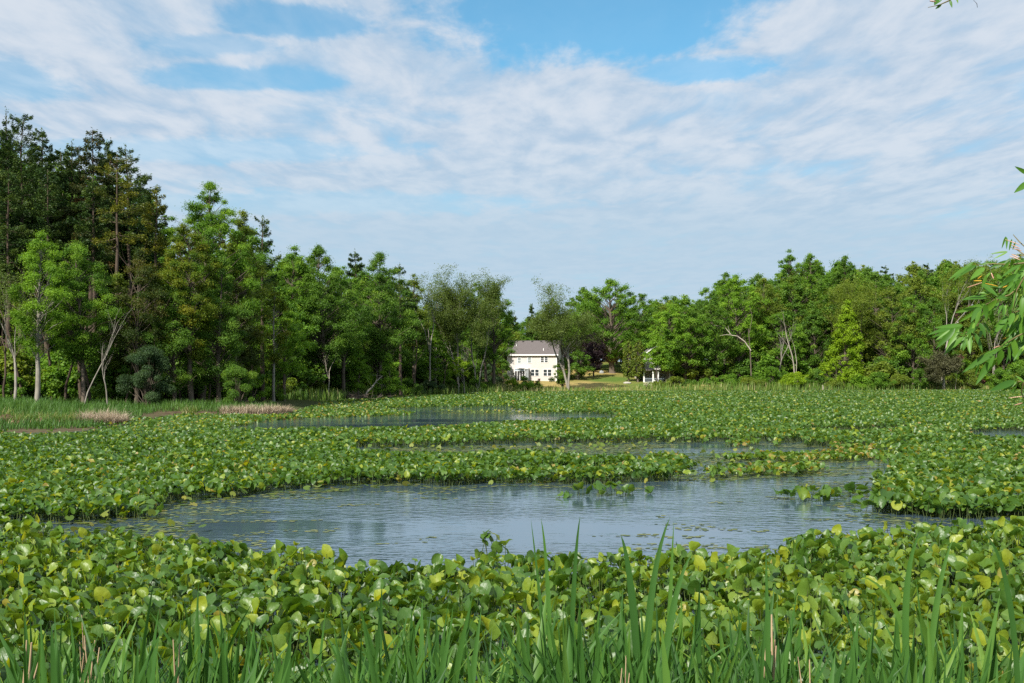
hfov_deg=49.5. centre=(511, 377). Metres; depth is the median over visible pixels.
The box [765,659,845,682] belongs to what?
lily plant
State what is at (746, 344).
dead tree
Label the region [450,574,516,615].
lily plant
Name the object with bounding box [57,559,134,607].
lily plant
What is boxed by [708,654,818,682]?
lily plant
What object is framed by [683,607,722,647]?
lily plant
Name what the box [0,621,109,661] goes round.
lily plant
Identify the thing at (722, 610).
lily plant
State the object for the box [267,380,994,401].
shore reeds
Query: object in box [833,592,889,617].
lily plant
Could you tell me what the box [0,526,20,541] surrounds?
lily plant
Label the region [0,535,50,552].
lily plant
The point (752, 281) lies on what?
broadleaf tree
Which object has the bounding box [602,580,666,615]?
lily plant
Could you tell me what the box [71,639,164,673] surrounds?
lily plant
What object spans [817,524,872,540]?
lily plant
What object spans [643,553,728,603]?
lily plant
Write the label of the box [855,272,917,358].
broadleaf tree
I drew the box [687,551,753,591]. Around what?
lily plant
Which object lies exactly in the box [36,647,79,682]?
cattail
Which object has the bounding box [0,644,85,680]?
lily plant
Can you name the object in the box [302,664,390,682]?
lily plant
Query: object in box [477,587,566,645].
lily plant
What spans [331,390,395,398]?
brush pile
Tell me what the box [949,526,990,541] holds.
lily plant
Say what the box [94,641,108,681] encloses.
cattail
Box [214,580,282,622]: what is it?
lily plant
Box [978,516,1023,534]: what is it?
lily plant
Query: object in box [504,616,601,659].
lily plant
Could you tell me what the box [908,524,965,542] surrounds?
lily plant
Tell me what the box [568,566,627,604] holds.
lily plant
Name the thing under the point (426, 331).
broadleaf tree
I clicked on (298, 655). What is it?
lily plant
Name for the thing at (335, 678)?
cattail
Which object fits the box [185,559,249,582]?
lily plant
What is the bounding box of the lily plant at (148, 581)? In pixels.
[111,569,180,596]
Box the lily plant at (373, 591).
[335,578,404,611]
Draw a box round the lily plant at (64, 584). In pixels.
[26,572,88,590]
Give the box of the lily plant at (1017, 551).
[984,545,1023,573]
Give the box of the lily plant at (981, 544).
[945,539,1002,553]
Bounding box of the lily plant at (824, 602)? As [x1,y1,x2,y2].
[787,594,875,632]
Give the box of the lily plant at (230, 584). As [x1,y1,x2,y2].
[204,568,281,593]
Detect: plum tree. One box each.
[564,333,601,372]
[582,332,607,376]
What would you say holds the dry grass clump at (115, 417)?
on the ground at (606, 378)
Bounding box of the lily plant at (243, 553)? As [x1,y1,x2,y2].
[214,539,248,557]
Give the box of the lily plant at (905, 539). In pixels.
[870,533,912,552]
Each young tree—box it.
[347,342,371,396]
[372,352,406,396]
[448,356,469,388]
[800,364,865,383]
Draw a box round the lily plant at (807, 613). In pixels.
[743,592,841,653]
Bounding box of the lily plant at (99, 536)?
[84,526,136,551]
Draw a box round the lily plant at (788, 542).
[778,538,832,562]
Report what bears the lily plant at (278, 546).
on the water
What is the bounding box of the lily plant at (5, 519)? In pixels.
[0,513,33,535]
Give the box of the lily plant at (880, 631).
[839,615,957,653]
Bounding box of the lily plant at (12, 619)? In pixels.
[0,592,91,644]
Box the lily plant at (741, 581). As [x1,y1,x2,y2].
[700,574,774,609]
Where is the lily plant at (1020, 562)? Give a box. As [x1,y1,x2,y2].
[1015,560,1023,573]
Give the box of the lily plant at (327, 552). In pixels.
[278,544,351,579]
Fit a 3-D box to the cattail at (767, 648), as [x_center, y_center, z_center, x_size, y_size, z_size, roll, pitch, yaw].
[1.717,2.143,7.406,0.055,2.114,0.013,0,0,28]
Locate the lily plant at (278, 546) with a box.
[247,539,319,568]
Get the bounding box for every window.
[527,357,531,362]
[531,369,538,375]
[540,357,547,362]
[543,369,551,375]
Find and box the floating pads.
[18,405,1006,548]
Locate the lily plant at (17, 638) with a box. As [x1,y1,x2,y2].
[0,633,43,668]
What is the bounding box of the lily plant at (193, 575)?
[157,565,213,606]
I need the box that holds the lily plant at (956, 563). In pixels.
[914,552,999,603]
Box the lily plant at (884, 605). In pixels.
[848,583,942,643]
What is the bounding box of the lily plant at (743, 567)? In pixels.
[706,558,787,602]
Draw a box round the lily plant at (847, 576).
[814,568,877,596]
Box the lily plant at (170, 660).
[127,656,182,680]
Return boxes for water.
[0,405,1023,680]
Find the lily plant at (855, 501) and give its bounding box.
[850,498,866,510]
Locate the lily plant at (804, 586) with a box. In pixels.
[759,578,841,624]
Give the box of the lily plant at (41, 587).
[0,568,59,624]
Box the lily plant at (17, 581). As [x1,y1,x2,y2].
[0,566,20,590]
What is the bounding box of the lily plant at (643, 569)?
[615,559,688,600]
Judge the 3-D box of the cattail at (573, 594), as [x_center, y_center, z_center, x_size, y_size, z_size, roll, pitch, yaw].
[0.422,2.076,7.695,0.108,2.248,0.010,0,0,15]
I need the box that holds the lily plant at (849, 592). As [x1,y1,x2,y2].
[815,573,892,617]
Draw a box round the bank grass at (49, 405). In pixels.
[0,395,282,429]
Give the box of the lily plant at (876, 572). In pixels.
[854,560,918,587]
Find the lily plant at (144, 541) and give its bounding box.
[94,535,150,564]
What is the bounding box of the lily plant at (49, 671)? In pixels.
[0,662,69,682]
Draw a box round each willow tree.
[421,262,487,390]
[452,267,511,390]
[928,0,1023,404]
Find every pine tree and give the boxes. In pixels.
[0,106,16,165]
[0,113,68,351]
[0,131,35,347]
[0,169,34,349]
[0,174,12,261]
[11,127,69,352]
[18,166,77,357]
[27,148,89,347]
[48,149,84,184]
[51,139,97,339]
[66,174,115,332]
[87,137,131,344]
[87,144,165,347]
[91,151,148,346]
[98,169,134,219]
[113,198,174,318]
[119,172,159,343]
[136,186,169,340]
[136,189,173,312]
[186,224,220,287]
[243,215,281,400]
[341,252,371,394]
[384,264,419,395]
[880,265,893,280]
[919,263,936,299]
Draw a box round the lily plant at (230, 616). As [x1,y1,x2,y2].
[165,596,264,652]
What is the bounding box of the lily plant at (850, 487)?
[828,482,869,498]
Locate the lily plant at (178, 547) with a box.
[154,539,225,563]
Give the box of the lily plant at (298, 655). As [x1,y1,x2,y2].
[260,649,335,680]
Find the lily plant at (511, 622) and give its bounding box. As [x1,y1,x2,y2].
[479,613,535,650]
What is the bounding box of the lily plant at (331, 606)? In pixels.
[290,593,384,661]
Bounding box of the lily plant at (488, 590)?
[432,579,515,617]
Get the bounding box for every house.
[507,340,562,380]
[635,347,681,382]
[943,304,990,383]
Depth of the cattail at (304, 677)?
6.68 m
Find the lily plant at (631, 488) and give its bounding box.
[615,484,634,494]
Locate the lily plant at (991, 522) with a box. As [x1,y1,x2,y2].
[968,518,1017,534]
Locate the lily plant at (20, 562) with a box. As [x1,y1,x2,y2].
[0,553,52,587]
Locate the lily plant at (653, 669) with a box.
[611,660,708,682]
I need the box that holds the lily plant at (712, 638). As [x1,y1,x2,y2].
[701,620,803,660]
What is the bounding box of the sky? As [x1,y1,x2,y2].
[0,0,1023,361]
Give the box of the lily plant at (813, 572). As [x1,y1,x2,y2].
[746,557,817,595]
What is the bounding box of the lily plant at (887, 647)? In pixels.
[846,642,965,678]
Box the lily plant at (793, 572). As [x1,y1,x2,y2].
[748,555,815,593]
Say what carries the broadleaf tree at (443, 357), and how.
on the ground at (606, 378)
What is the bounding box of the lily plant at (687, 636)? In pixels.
[632,619,718,667]
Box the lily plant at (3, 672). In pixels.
[0,654,9,682]
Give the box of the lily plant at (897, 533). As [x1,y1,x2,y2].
[857,521,914,545]
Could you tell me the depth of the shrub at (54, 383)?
106.18 m
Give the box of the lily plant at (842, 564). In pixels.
[815,558,891,587]
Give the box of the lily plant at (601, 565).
[585,558,622,587]
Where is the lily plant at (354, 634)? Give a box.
[271,614,363,667]
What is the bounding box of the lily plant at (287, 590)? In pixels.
[254,583,324,618]
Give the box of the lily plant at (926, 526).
[896,521,951,539]
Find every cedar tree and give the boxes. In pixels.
[620,341,633,380]
[631,339,645,381]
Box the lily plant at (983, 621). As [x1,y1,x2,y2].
[938,610,1010,658]
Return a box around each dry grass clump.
[72,405,135,424]
[218,401,293,413]
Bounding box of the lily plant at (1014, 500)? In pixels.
[955,491,1023,517]
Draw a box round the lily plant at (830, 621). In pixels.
[789,611,884,670]
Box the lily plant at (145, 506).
[97,494,163,519]
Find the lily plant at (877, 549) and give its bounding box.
[847,545,907,569]
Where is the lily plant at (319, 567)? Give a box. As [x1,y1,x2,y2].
[307,565,359,593]
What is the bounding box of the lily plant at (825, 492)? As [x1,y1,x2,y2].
[772,484,838,501]
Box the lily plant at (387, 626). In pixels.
[339,616,419,659]
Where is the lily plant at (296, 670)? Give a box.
[238,665,307,682]
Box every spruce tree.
[49,127,128,330]
[119,238,149,346]
[172,246,188,282]
[213,234,226,278]
[510,316,521,340]
[524,303,537,340]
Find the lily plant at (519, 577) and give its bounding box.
[486,566,544,591]
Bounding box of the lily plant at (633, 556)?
[598,546,653,581]
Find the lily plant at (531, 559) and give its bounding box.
[511,549,586,582]
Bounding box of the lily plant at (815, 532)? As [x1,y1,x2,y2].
[783,528,831,545]
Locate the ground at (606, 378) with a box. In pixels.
[0,362,995,432]
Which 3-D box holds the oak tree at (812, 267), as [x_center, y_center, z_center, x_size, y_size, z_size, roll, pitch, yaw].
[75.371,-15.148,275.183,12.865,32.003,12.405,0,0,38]
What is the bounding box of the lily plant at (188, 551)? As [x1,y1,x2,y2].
[160,543,219,564]
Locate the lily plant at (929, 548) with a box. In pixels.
[922,541,992,558]
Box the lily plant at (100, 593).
[41,586,126,638]
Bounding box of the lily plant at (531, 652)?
[492,644,586,682]
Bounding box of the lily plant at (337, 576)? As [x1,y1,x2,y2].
[295,566,371,612]
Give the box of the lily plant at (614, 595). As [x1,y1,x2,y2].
[575,591,640,627]
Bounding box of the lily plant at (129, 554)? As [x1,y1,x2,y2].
[113,544,172,570]
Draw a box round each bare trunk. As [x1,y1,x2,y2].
[0,295,40,397]
[3,254,66,398]
[35,285,115,400]
[37,287,136,399]
[50,272,140,400]
[105,237,193,383]
[109,244,165,394]
[116,292,166,403]
[178,320,222,403]
[184,299,252,401]
[413,330,429,386]
[441,339,468,384]
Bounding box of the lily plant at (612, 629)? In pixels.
[602,622,653,670]
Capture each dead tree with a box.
[0,317,6,397]
[84,309,131,403]
[101,345,111,402]
[321,347,337,395]
[456,347,468,392]
[720,309,751,375]
[774,309,794,376]
[779,319,795,369]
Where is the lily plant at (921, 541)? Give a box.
[890,536,947,552]
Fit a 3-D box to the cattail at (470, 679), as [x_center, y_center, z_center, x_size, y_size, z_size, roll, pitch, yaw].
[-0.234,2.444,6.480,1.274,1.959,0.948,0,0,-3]
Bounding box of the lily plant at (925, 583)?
[857,575,935,612]
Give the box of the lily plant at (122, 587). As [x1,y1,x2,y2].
[80,580,150,605]
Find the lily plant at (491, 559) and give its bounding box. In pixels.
[475,551,534,578]
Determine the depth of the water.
26.04 m
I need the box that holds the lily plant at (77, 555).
[34,544,89,561]
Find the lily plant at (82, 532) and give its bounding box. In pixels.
[49,527,99,557]
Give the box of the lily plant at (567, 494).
[557,490,572,497]
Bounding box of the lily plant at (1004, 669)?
[1003,657,1021,676]
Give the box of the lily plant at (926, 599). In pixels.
[888,585,964,627]
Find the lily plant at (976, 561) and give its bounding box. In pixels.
[962,548,1023,587]
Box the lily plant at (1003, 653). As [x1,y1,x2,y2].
[997,644,1023,667]
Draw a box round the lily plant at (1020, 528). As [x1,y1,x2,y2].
[989,525,1023,539]
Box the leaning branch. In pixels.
[366,373,383,393]
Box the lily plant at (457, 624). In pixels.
[389,613,490,661]
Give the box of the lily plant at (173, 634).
[135,610,223,667]
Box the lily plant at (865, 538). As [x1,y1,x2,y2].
[833,531,905,558]
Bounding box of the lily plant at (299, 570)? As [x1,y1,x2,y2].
[252,564,336,610]
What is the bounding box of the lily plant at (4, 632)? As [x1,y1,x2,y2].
[0,620,52,660]
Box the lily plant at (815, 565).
[772,548,831,577]
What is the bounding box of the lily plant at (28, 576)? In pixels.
[0,566,42,594]
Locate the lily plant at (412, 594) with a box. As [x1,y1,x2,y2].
[390,586,446,633]
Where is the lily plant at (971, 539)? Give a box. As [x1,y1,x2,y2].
[969,529,1019,548]
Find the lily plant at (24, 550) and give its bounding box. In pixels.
[0,544,32,572]
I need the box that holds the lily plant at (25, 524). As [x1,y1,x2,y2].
[3,514,63,541]
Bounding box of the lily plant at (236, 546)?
[194,540,264,565]
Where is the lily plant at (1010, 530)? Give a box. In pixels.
[978,524,1023,549]
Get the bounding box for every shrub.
[0,346,35,398]
[0,372,27,399]
[1,350,34,396]
[19,352,43,396]
[26,350,77,400]
[28,353,56,396]
[34,347,63,359]
[34,360,91,400]
[35,350,96,397]
[45,365,92,400]
[64,357,143,400]
[91,363,142,400]
[115,343,175,404]
[131,373,164,398]
[143,342,198,398]
[167,371,206,400]
[183,368,214,400]
[194,365,229,400]
[207,356,255,397]
[221,364,257,404]
[232,361,264,399]
[240,377,270,402]
[254,369,270,394]
[256,368,277,399]
[264,364,297,387]
[265,371,287,400]
[265,380,292,399]
[282,356,327,396]
[292,379,314,398]
[308,381,327,392]
[310,365,353,391]
[314,358,376,388]
[329,380,351,394]
[332,373,361,393]
[362,381,372,396]
[365,378,375,387]
[373,380,398,395]
[392,356,418,385]
[396,378,422,394]
[416,365,433,384]
[419,380,446,393]
[421,365,453,385]
[444,379,463,389]
[450,352,488,384]
[460,378,486,391]
[476,362,500,381]
[481,363,506,382]
[482,380,496,387]
[495,357,510,381]
[505,377,517,389]
[510,375,534,389]
[533,380,542,389]
[548,359,570,388]
[652,380,668,387]
[665,376,684,386]
[670,368,689,380]
[680,359,711,381]
[682,379,702,386]
[699,376,722,385]
[712,365,722,377]
[714,363,732,376]
[718,374,741,386]
[726,358,760,382]
[740,376,766,386]
[749,354,786,385]
[755,364,781,385]
[772,366,787,379]
[778,371,806,387]
[782,355,811,379]
[805,367,832,387]
[823,380,843,388]
[824,360,851,383]
[845,373,872,389]
[862,360,897,383]
[864,354,908,380]
[865,371,896,389]
[882,370,910,389]
[908,368,933,388]
[915,351,964,389]
[945,373,964,385]
[956,359,989,383]
[957,369,983,388]
[986,361,1008,380]
[986,368,1014,388]
[989,369,1019,381]
[1006,363,1023,378]
[1008,360,1023,377]
[1010,373,1021,388]
[1013,367,1023,388]
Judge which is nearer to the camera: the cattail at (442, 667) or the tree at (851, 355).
the cattail at (442, 667)
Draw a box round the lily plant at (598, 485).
[572,480,628,495]
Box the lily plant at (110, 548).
[89,540,144,564]
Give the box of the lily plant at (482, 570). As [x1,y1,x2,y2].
[432,554,493,589]
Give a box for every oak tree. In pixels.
[335,251,424,395]
[458,293,526,387]
[558,278,655,372]
[754,248,810,340]
[791,253,831,350]
[825,255,862,308]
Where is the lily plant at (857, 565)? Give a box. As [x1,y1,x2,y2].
[822,554,873,579]
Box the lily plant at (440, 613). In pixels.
[398,598,487,635]
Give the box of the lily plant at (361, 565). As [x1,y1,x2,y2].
[334,559,402,595]
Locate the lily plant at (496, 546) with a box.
[474,529,512,559]
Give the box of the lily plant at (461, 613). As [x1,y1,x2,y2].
[424,606,502,649]
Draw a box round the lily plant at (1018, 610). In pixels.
[959,594,1023,644]
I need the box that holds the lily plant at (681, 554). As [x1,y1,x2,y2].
[662,541,728,595]
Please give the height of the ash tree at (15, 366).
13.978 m
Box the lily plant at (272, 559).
[240,551,310,584]
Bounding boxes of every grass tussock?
[48,413,77,422]
[180,404,198,413]
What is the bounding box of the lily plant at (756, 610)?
[709,599,803,654]
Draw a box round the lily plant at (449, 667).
[426,656,484,682]
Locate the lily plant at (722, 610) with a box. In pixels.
[703,597,769,642]
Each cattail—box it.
[0,597,119,682]
[2,642,134,682]
[5,624,132,682]
[8,656,101,682]
[9,657,82,682]
[13,650,73,682]
[14,633,79,682]
[24,611,103,682]
[24,616,46,682]
[28,633,98,682]
[29,657,35,682]
[30,609,114,682]
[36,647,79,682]
[50,625,121,682]
[56,614,171,682]
[59,610,196,682]
[60,656,93,682]
[62,613,170,682]
[62,643,107,682]
[63,649,82,681]
[63,654,192,682]
[68,619,176,682]
[69,649,186,682]
[70,582,164,682]
[74,632,188,679]
[89,653,201,682]
[92,610,192,682]
[93,632,238,682]
[93,635,233,682]
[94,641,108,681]
[99,645,138,682]
[118,633,210,682]
[122,653,271,682]
[129,633,233,682]
[129,640,158,682]
[140,643,183,682]
[149,627,276,682]
[150,583,291,682]
[156,618,221,682]
[157,635,261,682]
[169,621,250,682]
[169,664,172,682]
[176,615,349,682]
[176,625,330,682]
[189,645,197,682]
[200,631,324,682]
[203,613,245,682]
[208,628,366,682]
[210,607,271,682]
[220,631,290,682]
[233,646,333,677]
[247,612,325,682]
[247,654,285,682]
[255,663,265,682]
[264,652,393,682]
[275,626,434,682]
[281,627,365,682]
[289,640,434,682]
[292,643,413,682]
[299,617,477,682]
[304,619,452,682]
[306,615,435,682]
[308,587,480,682]
[308,610,423,682]
[315,594,473,682]
[316,611,508,682]
[327,629,377,682]
[343,630,417,682]
[346,596,503,682]
[354,659,358,682]
[357,620,518,682]
[358,630,416,682]
[359,651,530,682]
[361,603,453,682]
[364,654,462,682]
[365,602,484,681]
[365,607,625,682]
[366,607,481,682]
[369,628,590,682]
[369,650,403,682]
[369,660,508,682]
[375,589,448,680]
[383,602,470,682]
[384,607,690,682]
[403,646,439,682]
[404,635,562,682]
[416,649,456,682]
[417,630,518,682]
[418,645,521,682]
[420,652,482,682]
[425,641,516,682]
[428,621,504,682]
[433,612,513,682]
[435,648,521,681]
[450,633,588,682]
[450,636,744,682]
[463,652,555,682]
[464,634,523,681]
[476,610,682,682]
[476,654,512,682]
[477,623,626,682]
[477,662,563,682]
[480,638,503,682]
[485,638,647,682]
[490,602,655,682]
[490,646,715,682]
[491,599,592,675]
[493,607,592,671]
[501,601,632,682]
[501,613,685,681]
[505,602,726,682]
[510,629,630,682]
[518,608,632,682]
[527,605,620,682]
[529,645,617,682]
[531,523,548,682]
[532,592,723,682]
[532,598,637,682]
[540,616,607,682]
[541,520,552,668]
[544,642,681,682]
[545,628,753,682]
[556,645,646,682]
[561,587,741,682]
[570,519,579,651]
[574,638,658,681]
[579,615,759,682]
[588,634,688,682]
[589,587,705,682]
[589,598,608,681]
[589,647,604,682]
[590,652,621,682]
[591,617,764,682]
[602,647,721,682]
[617,653,690,682]
[618,627,752,682]
[621,536,639,672]
[622,626,670,682]
[623,584,682,667]
[624,619,739,682]
[624,626,674,678]
[644,518,669,682]
[649,612,790,682]
[650,637,729,682]
[653,644,746,682]
[659,629,788,682]
[664,554,691,659]
[667,525,673,669]
[671,613,860,682]
[672,635,781,682]
[675,610,754,682]
[678,585,854,682]
[680,608,788,682]
[681,584,802,682]
[681,614,845,682]
[689,591,797,682]
[693,615,858,682]
[696,580,818,682]
[714,660,717,682]
[724,610,903,682]
[725,658,897,682]
[737,606,802,682]
[741,638,797,682]
[753,636,811,682]
[765,542,770,682]
[780,638,837,682]
[787,630,942,682]
[801,627,938,682]
[801,657,846,682]
[802,622,889,682]
[810,646,977,682]
[812,599,908,682]
[820,581,973,682]
[821,622,958,682]
[827,607,983,682]
[829,652,957,682]
[840,602,957,682]
[842,633,1013,682]
[856,631,966,682]
[863,577,913,682]
[877,664,886,682]
[878,652,885,682]
[883,657,933,682]
[884,648,1011,682]
[886,645,1023,682]
[901,602,1014,682]
[902,533,920,682]
[903,614,988,682]
[909,626,964,682]
[913,646,916,682]
[924,537,953,682]
[934,634,997,682]
[935,646,985,682]
[939,595,1023,682]
[940,637,993,682]
[948,609,1023,680]
[959,662,962,682]
[986,536,1020,682]
[988,632,996,682]
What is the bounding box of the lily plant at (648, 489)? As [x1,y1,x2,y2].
[645,486,653,493]
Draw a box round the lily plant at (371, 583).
[352,574,410,598]
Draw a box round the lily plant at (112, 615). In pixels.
[22,605,129,654]
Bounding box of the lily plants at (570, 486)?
[0,441,982,563]
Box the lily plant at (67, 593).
[35,582,98,626]
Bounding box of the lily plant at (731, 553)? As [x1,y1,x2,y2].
[705,543,768,563]
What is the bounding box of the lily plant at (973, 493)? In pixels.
[908,488,1005,518]
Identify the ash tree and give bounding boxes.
[0,265,56,399]
[398,272,449,380]
[936,254,1008,379]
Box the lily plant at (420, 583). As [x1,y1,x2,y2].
[388,578,455,612]
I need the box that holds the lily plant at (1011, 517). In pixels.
[984,515,1017,532]
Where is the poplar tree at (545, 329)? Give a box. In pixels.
[521,276,605,388]
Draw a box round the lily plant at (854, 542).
[817,540,873,559]
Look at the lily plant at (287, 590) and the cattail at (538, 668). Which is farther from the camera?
the lily plant at (287, 590)
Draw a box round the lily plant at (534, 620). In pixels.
[521,609,617,639]
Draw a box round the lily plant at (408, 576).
[376,553,453,595]
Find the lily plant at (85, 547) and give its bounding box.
[56,537,97,560]
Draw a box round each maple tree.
[140,222,224,402]
[150,181,272,400]
[653,294,715,380]
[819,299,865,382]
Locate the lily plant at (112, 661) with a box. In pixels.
[63,656,139,682]
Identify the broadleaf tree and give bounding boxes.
[0,145,38,338]
[0,166,64,353]
[0,167,153,350]
[0,171,84,335]
[0,222,38,333]
[1,230,83,402]
[13,194,169,345]
[30,240,134,403]
[68,272,179,346]
[86,271,147,401]
[90,247,171,403]
[126,283,208,402]
[192,254,253,402]
[200,242,255,292]
[212,209,273,401]
[212,282,265,398]
[224,227,295,285]
[225,264,315,367]
[225,271,285,348]
[246,283,321,370]
[253,277,304,359]
[253,309,311,400]
[267,258,333,366]
[268,253,338,366]
[269,243,327,376]
[280,243,376,394]
[317,265,375,392]
[324,265,355,306]
[327,262,396,360]
[346,274,411,365]
[348,274,427,378]
[370,275,435,371]
[374,299,428,376]
[395,273,433,384]
[410,316,449,363]
[420,331,452,385]
[421,313,464,362]
[421,353,458,385]
[431,330,460,382]
[451,324,515,364]
[464,282,501,381]
[468,317,531,358]
[472,318,522,367]
[517,311,543,340]
[539,298,571,345]
[561,349,595,379]
[564,287,614,366]
[613,293,657,344]
[616,307,647,360]
[624,295,680,350]
[640,303,696,379]
[642,335,669,380]
[647,295,695,341]
[647,300,689,340]
[656,329,685,377]
[679,304,713,348]
[688,293,737,379]
[688,299,716,350]
[691,279,717,302]
[698,274,773,380]
[709,272,744,373]
[712,279,743,301]
[715,348,734,369]
[727,328,768,364]
[729,300,752,365]
[733,311,790,361]
[737,272,778,324]
[737,277,788,354]
[756,278,776,300]
[756,311,808,370]
[759,272,824,357]
[762,275,837,360]
[774,267,794,288]
[786,260,824,298]
[791,308,832,380]
[794,260,826,297]
[816,259,877,332]
[817,274,889,369]
[817,321,838,358]
[821,279,882,362]
[825,261,861,301]
[843,312,897,359]
[852,285,936,367]
[855,265,882,308]
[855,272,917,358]
[859,265,887,307]
[871,274,905,309]
[880,273,944,351]
[880,294,945,384]
[894,261,922,285]
[902,267,933,288]
[902,297,967,367]
[904,303,948,356]
[905,270,937,336]
[916,261,978,306]
[925,259,946,286]
[929,274,990,353]
[932,259,960,292]
[932,276,1007,345]
[937,266,962,290]
[940,312,998,377]
[941,281,1004,357]
[959,316,1010,383]
[969,267,1023,369]
[974,265,997,285]
[976,281,1019,364]
[989,264,1022,286]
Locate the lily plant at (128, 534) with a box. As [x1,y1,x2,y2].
[93,529,152,553]
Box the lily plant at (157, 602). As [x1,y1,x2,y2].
[120,595,202,650]
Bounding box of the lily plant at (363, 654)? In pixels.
[354,647,425,677]
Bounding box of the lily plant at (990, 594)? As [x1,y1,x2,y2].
[966,574,1023,624]
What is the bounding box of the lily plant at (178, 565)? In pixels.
[152,552,236,585]
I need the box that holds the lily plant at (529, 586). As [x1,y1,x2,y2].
[504,574,587,620]
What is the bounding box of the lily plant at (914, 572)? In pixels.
[869,557,936,586]
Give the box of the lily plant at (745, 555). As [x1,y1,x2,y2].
[716,551,769,592]
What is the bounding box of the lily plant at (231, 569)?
[199,562,267,591]
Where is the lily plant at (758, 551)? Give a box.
[749,546,796,563]
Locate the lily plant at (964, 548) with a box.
[934,539,992,587]
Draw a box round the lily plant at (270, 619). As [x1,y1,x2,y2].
[235,602,302,639]
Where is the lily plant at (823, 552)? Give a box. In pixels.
[782,534,857,581]
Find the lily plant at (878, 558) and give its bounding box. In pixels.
[862,553,904,566]
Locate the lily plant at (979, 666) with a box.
[925,642,1007,682]
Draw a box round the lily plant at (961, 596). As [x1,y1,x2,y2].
[901,584,974,609]
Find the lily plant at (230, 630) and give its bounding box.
[169,615,272,673]
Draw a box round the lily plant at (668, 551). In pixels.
[655,547,696,571]
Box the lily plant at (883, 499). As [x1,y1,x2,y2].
[862,488,928,514]
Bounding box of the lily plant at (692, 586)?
[640,570,727,610]
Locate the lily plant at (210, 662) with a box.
[161,653,261,682]
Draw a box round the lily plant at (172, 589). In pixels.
[143,579,212,607]
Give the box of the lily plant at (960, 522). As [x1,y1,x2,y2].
[932,517,986,537]
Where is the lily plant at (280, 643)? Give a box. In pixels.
[200,634,292,680]
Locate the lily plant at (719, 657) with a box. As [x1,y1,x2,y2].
[705,651,758,668]
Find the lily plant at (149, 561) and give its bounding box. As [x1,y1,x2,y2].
[119,551,183,576]
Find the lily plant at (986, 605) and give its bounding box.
[939,598,1023,644]
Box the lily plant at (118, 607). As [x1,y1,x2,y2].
[85,601,153,644]
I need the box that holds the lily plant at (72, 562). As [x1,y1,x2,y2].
[47,553,118,586]
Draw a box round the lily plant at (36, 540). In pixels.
[0,528,57,555]
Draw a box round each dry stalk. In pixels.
[22,642,31,682]
[26,640,40,678]
[79,615,85,682]
[84,636,99,682]
[173,640,179,682]
[620,656,629,682]
[764,614,772,676]
[772,639,776,680]
[797,657,810,682]
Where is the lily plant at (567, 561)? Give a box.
[530,551,616,595]
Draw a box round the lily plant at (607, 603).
[522,587,626,629]
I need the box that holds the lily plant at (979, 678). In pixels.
[978,670,1012,682]
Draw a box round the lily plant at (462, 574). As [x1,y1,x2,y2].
[411,558,495,604]
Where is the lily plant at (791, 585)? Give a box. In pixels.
[768,577,839,607]
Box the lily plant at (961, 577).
[916,567,998,610]
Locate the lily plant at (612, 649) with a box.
[574,622,661,673]
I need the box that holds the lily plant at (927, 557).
[894,543,955,579]
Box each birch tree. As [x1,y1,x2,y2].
[258,278,291,401]
[973,290,1019,375]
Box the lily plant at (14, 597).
[0,587,44,631]
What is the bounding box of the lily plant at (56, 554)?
[18,543,99,583]
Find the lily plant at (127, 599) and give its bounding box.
[113,587,187,635]
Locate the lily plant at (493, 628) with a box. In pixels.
[432,615,535,677]
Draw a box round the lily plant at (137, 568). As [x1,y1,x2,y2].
[111,562,166,595]
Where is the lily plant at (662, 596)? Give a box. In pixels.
[654,589,721,618]
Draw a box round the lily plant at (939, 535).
[896,526,963,553]
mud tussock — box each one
[0,408,20,420]
[9,413,21,423]
[16,411,33,422]
[29,411,48,421]
[64,411,80,419]
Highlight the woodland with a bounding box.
[26,165,936,366]
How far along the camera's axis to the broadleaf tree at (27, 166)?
142.78 m
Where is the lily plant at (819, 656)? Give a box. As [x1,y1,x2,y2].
[788,649,859,681]
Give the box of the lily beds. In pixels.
[0,388,1023,522]
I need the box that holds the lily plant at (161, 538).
[138,532,185,552]
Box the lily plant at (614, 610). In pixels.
[594,598,684,632]
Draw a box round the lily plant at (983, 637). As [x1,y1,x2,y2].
[917,621,1011,673]
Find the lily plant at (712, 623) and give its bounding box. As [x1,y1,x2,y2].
[638,602,732,666]
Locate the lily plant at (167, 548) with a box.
[153,534,216,556]
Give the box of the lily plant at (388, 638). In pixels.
[323,633,403,669]
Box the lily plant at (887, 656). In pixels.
[858,646,942,682]
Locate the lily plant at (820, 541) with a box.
[778,539,840,563]
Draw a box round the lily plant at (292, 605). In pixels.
[234,596,332,663]
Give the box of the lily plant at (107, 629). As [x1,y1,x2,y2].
[70,619,143,672]
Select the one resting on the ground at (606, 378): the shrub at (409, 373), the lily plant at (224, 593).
the shrub at (409, 373)
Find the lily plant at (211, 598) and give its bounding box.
[162,589,249,616]
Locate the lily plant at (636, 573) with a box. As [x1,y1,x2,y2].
[592,565,665,599]
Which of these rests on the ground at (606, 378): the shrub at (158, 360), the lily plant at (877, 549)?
the shrub at (158, 360)
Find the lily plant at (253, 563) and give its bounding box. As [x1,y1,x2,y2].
[234,555,296,572]
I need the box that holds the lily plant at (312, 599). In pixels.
[300,592,379,622]
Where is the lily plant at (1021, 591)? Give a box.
[973,575,1023,610]
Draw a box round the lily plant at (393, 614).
[337,596,419,634]
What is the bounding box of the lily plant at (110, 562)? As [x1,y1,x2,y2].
[83,557,129,569]
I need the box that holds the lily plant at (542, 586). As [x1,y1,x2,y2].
[515,574,586,610]
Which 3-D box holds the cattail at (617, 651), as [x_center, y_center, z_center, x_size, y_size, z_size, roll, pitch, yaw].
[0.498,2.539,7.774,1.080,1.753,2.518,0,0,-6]
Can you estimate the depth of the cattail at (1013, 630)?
6.81 m
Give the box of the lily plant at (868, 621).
[834,617,899,652]

